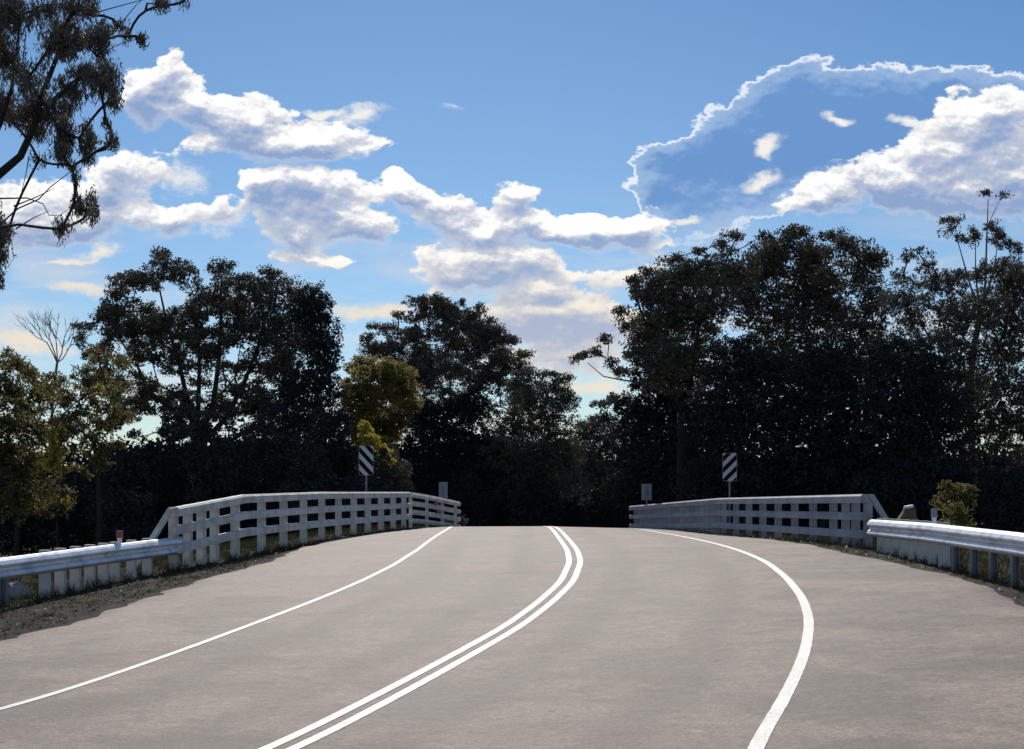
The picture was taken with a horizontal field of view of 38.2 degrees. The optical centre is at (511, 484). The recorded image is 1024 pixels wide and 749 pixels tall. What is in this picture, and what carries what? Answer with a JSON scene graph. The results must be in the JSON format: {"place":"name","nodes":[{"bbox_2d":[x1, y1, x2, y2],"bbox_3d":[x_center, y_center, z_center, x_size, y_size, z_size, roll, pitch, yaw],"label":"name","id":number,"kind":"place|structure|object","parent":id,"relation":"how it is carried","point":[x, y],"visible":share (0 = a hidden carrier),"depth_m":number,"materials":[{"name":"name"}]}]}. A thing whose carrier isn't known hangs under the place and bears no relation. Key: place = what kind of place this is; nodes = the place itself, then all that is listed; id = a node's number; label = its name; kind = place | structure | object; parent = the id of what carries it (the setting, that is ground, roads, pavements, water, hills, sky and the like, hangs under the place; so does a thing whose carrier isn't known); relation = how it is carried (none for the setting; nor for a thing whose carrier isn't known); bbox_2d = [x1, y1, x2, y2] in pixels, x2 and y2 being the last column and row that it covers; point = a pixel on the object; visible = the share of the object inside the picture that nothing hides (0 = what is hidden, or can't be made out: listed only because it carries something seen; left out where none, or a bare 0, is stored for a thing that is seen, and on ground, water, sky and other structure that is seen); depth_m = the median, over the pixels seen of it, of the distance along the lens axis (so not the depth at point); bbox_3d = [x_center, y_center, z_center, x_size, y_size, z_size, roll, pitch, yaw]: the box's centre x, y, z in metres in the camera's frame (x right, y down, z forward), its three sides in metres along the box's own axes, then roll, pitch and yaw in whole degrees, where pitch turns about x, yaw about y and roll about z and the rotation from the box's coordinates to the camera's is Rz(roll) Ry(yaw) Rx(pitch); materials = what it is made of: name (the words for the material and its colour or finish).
{"place":"outdoors","nodes":[
{"label":"outdoors","id":0,"kind":"place"},
{"bbox_2d":[0,528,164,557],"bbox_3d":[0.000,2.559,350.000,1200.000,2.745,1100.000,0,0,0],"label":"ground","id":1,"kind":"structure","parent":0,"point":[3,556],"depth_m":73.67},
{"bbox_2d":[0,480,10,555],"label":"shrub","id":2,"kind":"object","parent":1,"relation":"on","point":[2,540],"visible":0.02,"depth_m":54.47,"materials":[{"name":"green plant"}]},
{"bbox_2d":[0,453,51,554],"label":"shrub","id":3,"kind":"object","parent":1,"relation":"on","point":[7,524],"visible":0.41,"depth_m":51.06,"materials":[{"name":"green plant"}]},
{"bbox_2d":[0,501,55,556],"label":"shrub","id":4,"kind":"object","parent":1,"relation":"on","point":[28,548],"visible":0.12,"depth_m":52.42,"materials":[{"name":"green plant"}]},
{"bbox_2d":[0,346,83,555],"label":"olive tree","id":5,"kind":"object","parent":1,"relation":"on","point":[11,393],"visible":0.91,"depth_m":46.38,"materials":[{"name":"green plant"}]},
{"bbox_2d":[12,307,96,487],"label":"bare tree","id":6,"kind":"object","parent":1,"relation":"on","point":[57,360],"visible":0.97,"depth_m":59.97,"materials":[{"name":"grey plant"}]},
{"bbox_2d":[26,463,95,549],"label":"shrub","id":7,"kind":"object","parent":1,"relation":"on","point":[46,544],"visible":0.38,"depth_m":49.82,"materials":[{"name":"green plant"}]},
{"bbox_2d":[41,383,105,547],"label":"sapling","id":8,"kind":"object","parent":1,"relation":"on","point":[51,462],"visible":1,"depth_m":42.31,"materials":[{"name":"green plant"}]},
{"bbox_2d":[47,489,110,549],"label":"shrub","id":9,"kind":"object","parent":1,"relation":"on","point":[79,515],"visible":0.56,"depth_m":49.46,"materials":[{"name":"green plant"}]},
{"bbox_2d":[36,343,142,545],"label":"olive tree","id":10,"kind":"object","parent":1,"relation":"on","point":[116,416],"visible":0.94,"depth_m":43.62,"materials":[{"name":"green plant"}]},
{"bbox_2d":[74,466,115,542],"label":"shrub","id":11,"kind":"object","parent":1,"relation":"on","point":[89,486],"visible":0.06,"depth_m":55.43,"materials":[{"name":"green plant"}]},
{"bbox_2d":[0,0,192,290],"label":"gum tree","id":12,"kind":"object","parent":1,"relation":"on","point":[37,106],"visible":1,"depth_m":21.58,"materials":[{"name":"green plant"}]},
{"bbox_2d":[92,428,160,542],"bbox_3d":[-13.681,0.693,52.304,2.478,5.316,5.602,0,0,-18],"label":"shrub","id":13,"kind":"object","parent":1,"relation":"on","point":[109,487],"visible":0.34,"depth_m":51.42,"materials":[{"name":"green plant"}]},
{"bbox_2d":[111,435,183,540],"bbox_3d":[-14.304,0.838,58.185,3.795,5.552,4.078,0,0,0],"label":"shrub","id":14,"kind":"object","parent":1,"relation":"on","point":[147,448],"visible":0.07,"depth_m":57.16,"materials":[{"name":"green plant"}]},
{"bbox_2d":[144,390,207,538],"bbox_3d":[-12.437,-0.004,55.159,2.276,7.037,5.206,0,0,10],"label":"shrub","id":15,"kind":"object","parent":1,"relation":"on","point":[170,478],"visible":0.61,"depth_m":54.34,"materials":[{"name":"green plant"}]},
{"bbox_2d":[70,245,336,451],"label":"spreading tree","id":16,"kind":"object","parent":1,"relation":"on","point":[155,326],"visible":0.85,"depth_m":65.59,"materials":[{"name":"green plant"}]},
{"bbox_2d":[175,400,247,542],"bbox_3d":[-10.083,0.139,49.707,2.185,6.003,4.532,0,0,0],"label":"shrub","id":17,"kind":"object","parent":1,"relation":"on","point":[219,489],"visible":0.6,"depth_m":49.68,"materials":[{"name":"green plant"}]},
{"bbox_2d":[180,434,242,544],"bbox_3d":[-12.588,1.111,60.408,3.678,6.502,3.836,0,0,0],"label":"shrub","id":18,"kind":"object","parent":1,"relation":"on","point":[206,441],"visible":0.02,"depth_m":59.93,"materials":[{"name":"green plant"}]},
{"bbox_2d":[0,527,434,640],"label":"verge","id":19,"kind":"structure","parent":1,"relation":"on","point":[80,614],"depth_m":22.29,"materials":[{"name":"soil"}]},
{"bbox_2d":[9,581,30,598],"bbox_3d":[-7.747,1.670,22.631,0.776,0.472,0.510,0,0,-17],"label":"rock","id":20,"kind":"object","parent":19,"relation":"on","point":[17,587],"visible":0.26,"depth_m":22.52,"materials":[{"name":"grey stone"}]},
{"bbox_2d":[0,531,184,605],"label":"guardrail","id":21,"kind":"object","parent":19,"relation":"on","point":[107,558],"visible":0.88,"depth_m":23.60,"materials":[{"name":"metal"}]},
{"bbox_2d":[137,492,410,569],"bbox_3d":[-4.724,1.013,36.191,0.915,1.658,19.847,0,0,10],"label":"bridge railing","id":22,"kind":"object","parent":19,"relation":"on","point":[201,524],"visible":0.91,"depth_m":31.52,"materials":[{"name":"white paint"}]},
{"bbox_2d":[350,448,412,527],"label":"shrub","id":23,"kind":"object","parent":19,"relation":"on","point":[383,452],"visible":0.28,"depth_m":54.43,"materials":[{"name":"green plant"}]},
{"bbox_2d":[409,492,460,527],"bbox_3d":[-2.538,0.993,49.156,0.243,1.483,6.139,0,0,12],"label":"barrier","id":24,"kind":"object","parent":19,"relation":"on","point":[441,509],"visible":0.91,"depth_m":48.65,"materials":[{"name":"white paint"}]},
{"bbox_2d":[439,482,447,497],"bbox_3d":[-2.556,0.929,54.978,0.322,2.027,0.056,0,0,0],"label":"road sign","id":25,"kind":"object","parent":19,"relation":"on","point":[443,489],"visible":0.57,"depth_m":54.99,"materials":[{"name":"metal"}]},
{"bbox_2d":[0,536,1015,631],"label":"pebbles","id":26,"kind":"object","parent":19,"relation":"on","point":[1000,588],"visible":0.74,"depth_m":24.58,"materials":[{"name":"beige"}]},
{"bbox_2d":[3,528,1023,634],"bbox_3d":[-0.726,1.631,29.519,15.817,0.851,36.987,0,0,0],"label":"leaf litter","id":27,"kind":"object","parent":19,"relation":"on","point":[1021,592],"visible":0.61,"depth_m":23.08,"materials":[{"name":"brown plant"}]},
{"bbox_2d":[206,399,271,545],"bbox_3d":[-9.649,-0.004,53.237,2.621,6.212,5.592,0,0,0],"label":"shrub","id":28,"kind":"object","parent":1,"relation":"on","point":[246,454],"visible":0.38,"depth_m":52.47,"materials":[{"name":"green plant"}]},
{"bbox_2d":[228,442,284,543],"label":"shrub","id":29,"kind":"object","parent":1,"relation":"on","point":[242,482],"depth_m":60.41,"materials":[{"name":"green plant"}]},
{"bbox_2d":[243,392,298,540],"bbox_3d":[-9.158,-0.312,55.907,2.354,6.448,5.839,0,0,0],"label":"shrub","id":30,"kind":"object","parent":1,"relation":"on","point":[277,472],"visible":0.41,"depth_m":55.46,"materials":[{"name":"green plant"}]},
{"bbox_2d":[273,406,339,535],"bbox_3d":[-6.866,-0.163,49.917,2.227,4.960,4.732,0,0,0],"label":"shrub","id":31,"kind":"object","parent":1,"relation":"on","point":[303,471],"visible":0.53,"depth_m":49.03,"materials":[{"name":"green plant"}]},
{"bbox_2d":[255,286,362,530],"bbox_3d":[-8.903,-2.820,62.860,5.457,11.171,4.890,0,0,0],"label":"dense tree","id":32,"kind":"object","parent":1,"relation":"on","point":[297,403],"visible":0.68,"depth_m":62.24,"materials":[{"name":"green plant"}]},
{"bbox_2d":[313,469,372,530],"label":"shrub","id":33,"kind":"object","parent":1,"relation":"on","point":[346,501],"visible":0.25,"depth_m":50.24,"materials":[{"name":"green plant"}]},
{"bbox_2d":[359,446,372,491],"bbox_3d":[-4.499,0.277,45.532,0.454,2.926,0.083,0,0,-20],"label":"hazard marker","id":34,"kind":"object","parent":1,"relation":"on","point":[365,460],"visible":0.89,"depth_m":45.50,"materials":[{"name":"metal"}]},
{"bbox_2d":[357,420,396,499],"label":"sapling","id":35,"kind":"object","parent":1,"relation":"on","point":[367,438],"visible":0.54,"depth_m":59.63,"materials":[{"name":"green plant"}]},
{"bbox_2d":[333,353,425,512],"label":"olive tree","id":36,"kind":"object","parent":1,"relation":"on","point":[365,401],"visible":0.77,"depth_m":75.19,"materials":[{"name":"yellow plant"}]},
{"bbox_2d":[357,442,414,523],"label":"shrub","id":37,"kind":"object","parent":1,"relation":"on","point":[404,476],"visible":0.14,"depth_m":67.81,"materials":[{"name":"green plant"}]},
{"bbox_2d":[406,461,450,526],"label":"shrub","id":38,"kind":"object","parent":1,"relation":"on","point":[418,489],"visible":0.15,"depth_m":80.55,"materials":[{"name":"green plant"}]},
{"bbox_2d":[356,291,535,470],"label":"gum tree","id":39,"kind":"object","parent":1,"relation":"on","point":[427,362],"visible":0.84,"depth_m":87.52,"materials":[{"name":"green plant"}]},
{"bbox_2d":[438,514,467,526],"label":"shrub","id":40,"kind":"object","parent":1,"relation":"on","point":[461,523],"visible":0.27,"depth_m":63.94,"materials":[{"name":"green plant"}]},
{"bbox_2d":[391,384,521,514],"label":"dense tree","id":41,"kind":"object","parent":1,"relation":"on","point":[465,443],"visible":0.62,"depth_m":81.91,"materials":[{"name":"green plant"}]},
{"bbox_2d":[438,458,495,526],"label":"shrub","id":42,"kind":"object","parent":1,"relation":"on","point":[473,505],"visible":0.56,"depth_m":77.03,"materials":[{"name":"green plant"}]},
{"bbox_2d":[2,434,1023,531],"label":"woodland","id":43,"kind":"object","parent":1,"relation":"on","point":[70,457],"visible":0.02,"depth_m":108.95,"materials":[{"name":"green plant"}]},
{"bbox_2d":[472,366,587,511],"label":"gum tree","id":44,"kind":"object","parent":1,"relation":"on","point":[519,443],"visible":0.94,"depth_m":79.52,"materials":[{"name":"green plant"}]},
{"bbox_2d":[531,468,588,526],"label":"shrub","id":45,"kind":"object","parent":1,"relation":"on","point":[570,520],"visible":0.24,"depth_m":81.92,"materials":[{"name":"green plant"}]},
{"bbox_2d":[545,392,660,515],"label":"gum tree","id":46,"kind":"object","parent":1,"relation":"on","point":[597,462],"visible":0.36,"depth_m":99.11,"materials":[{"name":"green plant"}]},
{"bbox_2d":[610,443,658,527],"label":"shrub","id":47,"kind":"object","parent":1,"relation":"on","point":[624,521],"visible":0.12,"depth_m":77.67,"materials":[{"name":"green plant"}]},
{"bbox_2d":[598,335,741,512],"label":"dense tree","id":48,"kind":"object","parent":1,"relation":"on","point":[657,439],"visible":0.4,"depth_m":65.42,"materials":[{"name":"green plant"}]},
{"bbox_2d":[568,228,774,501],"bbox_3d":[6.522,-4.101,59.908,8.660,12.902,3.813,0,0,0],"label":"gum tree","id":49,"kind":"object","parent":1,"relation":"on","point":[670,312],"visible":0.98,"depth_m":59.77,"materials":[{"name":"green plant"}]},
{"bbox_2d":[651,457,702,502],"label":"shrub","id":50,"kind":"object","parent":1,"relation":"on","point":[664,496],"visible":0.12,"depth_m":61.40,"materials":[{"name":"green plant"}]},
{"bbox_2d":[723,453,736,522],"bbox_3d":[6.847,0.433,46.536,0.442,2.836,0.088,0,0,0],"label":"hazard marker","id":51,"kind":"object","parent":1,"relation":"on","point":[729,467],"visible":0.88,"depth_m":46.50,"materials":[{"name":"metal"}]},
{"bbox_2d":[670,331,817,531],"bbox_3d":[8.722,-1.674,54.893,5.907,8.121,4.668,0,0,0],"label":"dense tree","id":52,"kind":"object","parent":1,"relation":"on","point":[745,414],"visible":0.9,"depth_m":54.23,"materials":[{"name":"green plant"}]},
{"bbox_2d":[727,474,773,532],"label":"shrub","id":53,"kind":"object","parent":1,"relation":"on","point":[754,521],"visible":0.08,"depth_m":59.07,"materials":[{"name":"green plant"}]},
{"bbox_2d":[710,223,849,533],"bbox_3d":[11.386,-4.008,62.666,6.103,14.423,3.789,0,0,0],"label":"tall tree","id":54,"kind":"object","parent":1,"relation":"on","point":[775,254],"visible":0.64,"depth_m":62.60,"materials":[{"name":"green plant"}]},
{"bbox_2d":[766,476,805,534],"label":"shrub","id":55,"kind":"object","parent":1,"relation":"on","point":[790,522],"visible":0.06,"depth_m":65.18,"materials":[{"name":"green plant"}]},
{"bbox_2d":[799,467,843,535],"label":"shrub","id":56,"kind":"object","parent":1,"relation":"on","point":[805,523],"visible":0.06,"depth_m":64.62,"materials":[{"name":"green plant"}]},
{"bbox_2d":[758,328,897,536],"bbox_3d":[11.330,-1.359,53.907,5.699,8.603,4.171,0,0,28],"label":"dense tree","id":57,"kind":"object","parent":1,"relation":"on","point":[827,434],"visible":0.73,"depth_m":53.25,"materials":[{"name":"green plant"}]},
{"bbox_2d":[673,530,1023,606],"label":"verge","id":58,"kind":"structure","parent":1,"relation":"on","point":[1005,592],"depth_m":22.99,"materials":[{"name":"soil"}]},
{"bbox_2d":[642,484,650,504],"bbox_3d":[5.275,1.040,57.980,0.378,2.115,0.061,0,0,0],"label":"road sign","id":59,"kind":"object","parent":58,"relation":"on","point":[646,492],"visible":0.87,"depth_m":57.99,"materials":[{"name":"metal"}]},
{"bbox_2d":[629,494,888,547],"bbox_3d":[5.751,1.105,42.622,0.835,1.836,29.840,0,0,-5],"label":"bridge railing","id":60,"kind":"object","parent":58,"relation":"on","point":[709,515],"visible":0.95,"depth_m":35.99,"materials":[{"name":"grey paint"}]},
{"bbox_2d":[897,505,917,519],"bbox_3d":[8.287,0.907,31.010,0.670,0.963,0.660,0,0,0],"label":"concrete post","id":61,"kind":"object","parent":58,"relation":"on","point":[908,512],"visible":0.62,"depth_m":30.88,"materials":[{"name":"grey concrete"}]},
{"bbox_2d":[867,508,1023,586],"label":"guardrail","id":62,"kind":"object","parent":58,"relation":"on","point":[929,540],"visible":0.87,"depth_m":22.71,"materials":[{"name":"metal"}]},
{"bbox_2d":[837,505,862,539],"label":"shrub","id":63,"kind":"object","parent":1,"relation":"on","point":[861,525],"visible":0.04,"depth_m":60.74,"materials":[{"name":"green plant"}]},
{"bbox_2d":[797,226,918,522],"bbox_3d":[14.456,-3.692,61.013,5.363,14.105,4.116,0,0,0],"label":"tall tree","id":64,"kind":"object","parent":1,"relation":"on","point":[873,260],"visible":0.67,"depth_m":60.71,"materials":[{"name":"green plant"}]},
{"bbox_2d":[873,466,938,537],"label":"shrub","id":65,"kind":"object","parent":1,"relation":"on","point":[913,485],"visible":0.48,"depth_m":51.17,"materials":[{"name":"green plant"}]},
{"bbox_2d":[834,334,978,517],"bbox_3d":[14.007,-0.924,52.789,5.680,8.660,4.821,0,0,0],"label":"dense tree","id":66,"kind":"object","parent":1,"relation":"on","point":[906,404],"visible":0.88,"depth_m":51.66,"materials":[{"name":"green plant"}]},
{"bbox_2d":[898,477,950,521],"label":"shrub","id":67,"kind":"object","parent":1,"relation":"on","point":[927,511],"visible":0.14,"depth_m":51.70,"materials":[{"name":"green plant"}]},
{"bbox_2d":[874,245,985,472],"bbox_3d":[16.137,-2.974,57.073,4.769,12.742,2.884,0,0,0],"label":"gum tree","id":68,"kind":"object","parent":1,"relation":"on","point":[892,301],"visible":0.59,"depth_m":56.79,"materials":[{"name":"green plant"}]},
{"bbox_2d":[929,479,982,527],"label":"shrub","id":69,"kind":"object","parent":1,"relation":"on","point":[958,501],"visible":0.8,"depth_m":42.40,"materials":[{"name":"green plant"}]},
{"bbox_2d":[913,263,1023,525],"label":"tall tree","id":70,"kind":"object","parent":1,"relation":"on","point":[997,353],"visible":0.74,"depth_m":55.49,"materials":[{"name":"green plant"}]},
{"bbox_2d":[951,452,996,527],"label":"shrub","id":71,"kind":"object","parent":1,"relation":"on","point":[961,474],"visible":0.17,"depth_m":54.69,"materials":[{"name":"green plant"}]},
{"bbox_2d":[936,188,1023,510],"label":"gum tree","id":72,"kind":"object","parent":1,"relation":"on","point":[997,269],"visible":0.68,"depth_m":58.98,"materials":[{"name":"green plant"}]},
{"bbox_2d":[970,453,1019,529],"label":"shrub","id":73,"kind":"object","parent":1,"relation":"on","point":[985,518],"visible":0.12,"depth_m":53.81,"materials":[{"name":"green plant"}]},
{"bbox_2d":[0,526,1023,748],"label":"road","id":74,"kind":"structure","parent":0,"point":[633,638],"depth_m":14.90,"materials":[{"name":"grey asphalt"}]},
{"bbox_2d":[0,526,453,709],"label":"edge line","id":75,"kind":"object","parent":74,"relation":"on","point":[196,644],"visible":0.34,"depth_m":16.87,"materials":[{"name":"paint"}]},
{"bbox_2d":[258,526,571,748],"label":"line","id":76,"kind":"object","parent":74,"relation":"on","point":[339,713],"visible":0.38,"depth_m":14.22,"materials":[{"name":"paint"}]},
{"bbox_2d":[286,526,582,748],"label":"line","id":77,"kind":"object","parent":74,"relation":"on","point":[388,700],"visible":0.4,"depth_m":14.22,"materials":[{"name":"paint"}]},
{"bbox_2d":[634,528,813,748],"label":"edge line","id":78,"kind":"object","parent":74,"relation":"on","point":[760,738],"visible":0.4,"depth_m":13.31,"materials":[{"name":"paint"}]},
{"bbox_2d":[0,522,1023,638],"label":"grass","id":79,"kind":"structure","parent":0,"point":[346,532],"depth_m":25.71,"materials":[{"name":"green plant"}]},
{"bbox_2d":[0,0,1023,466],"label":"sky","id":80,"kind":"structure","parent":0,"point":[521,159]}
]}

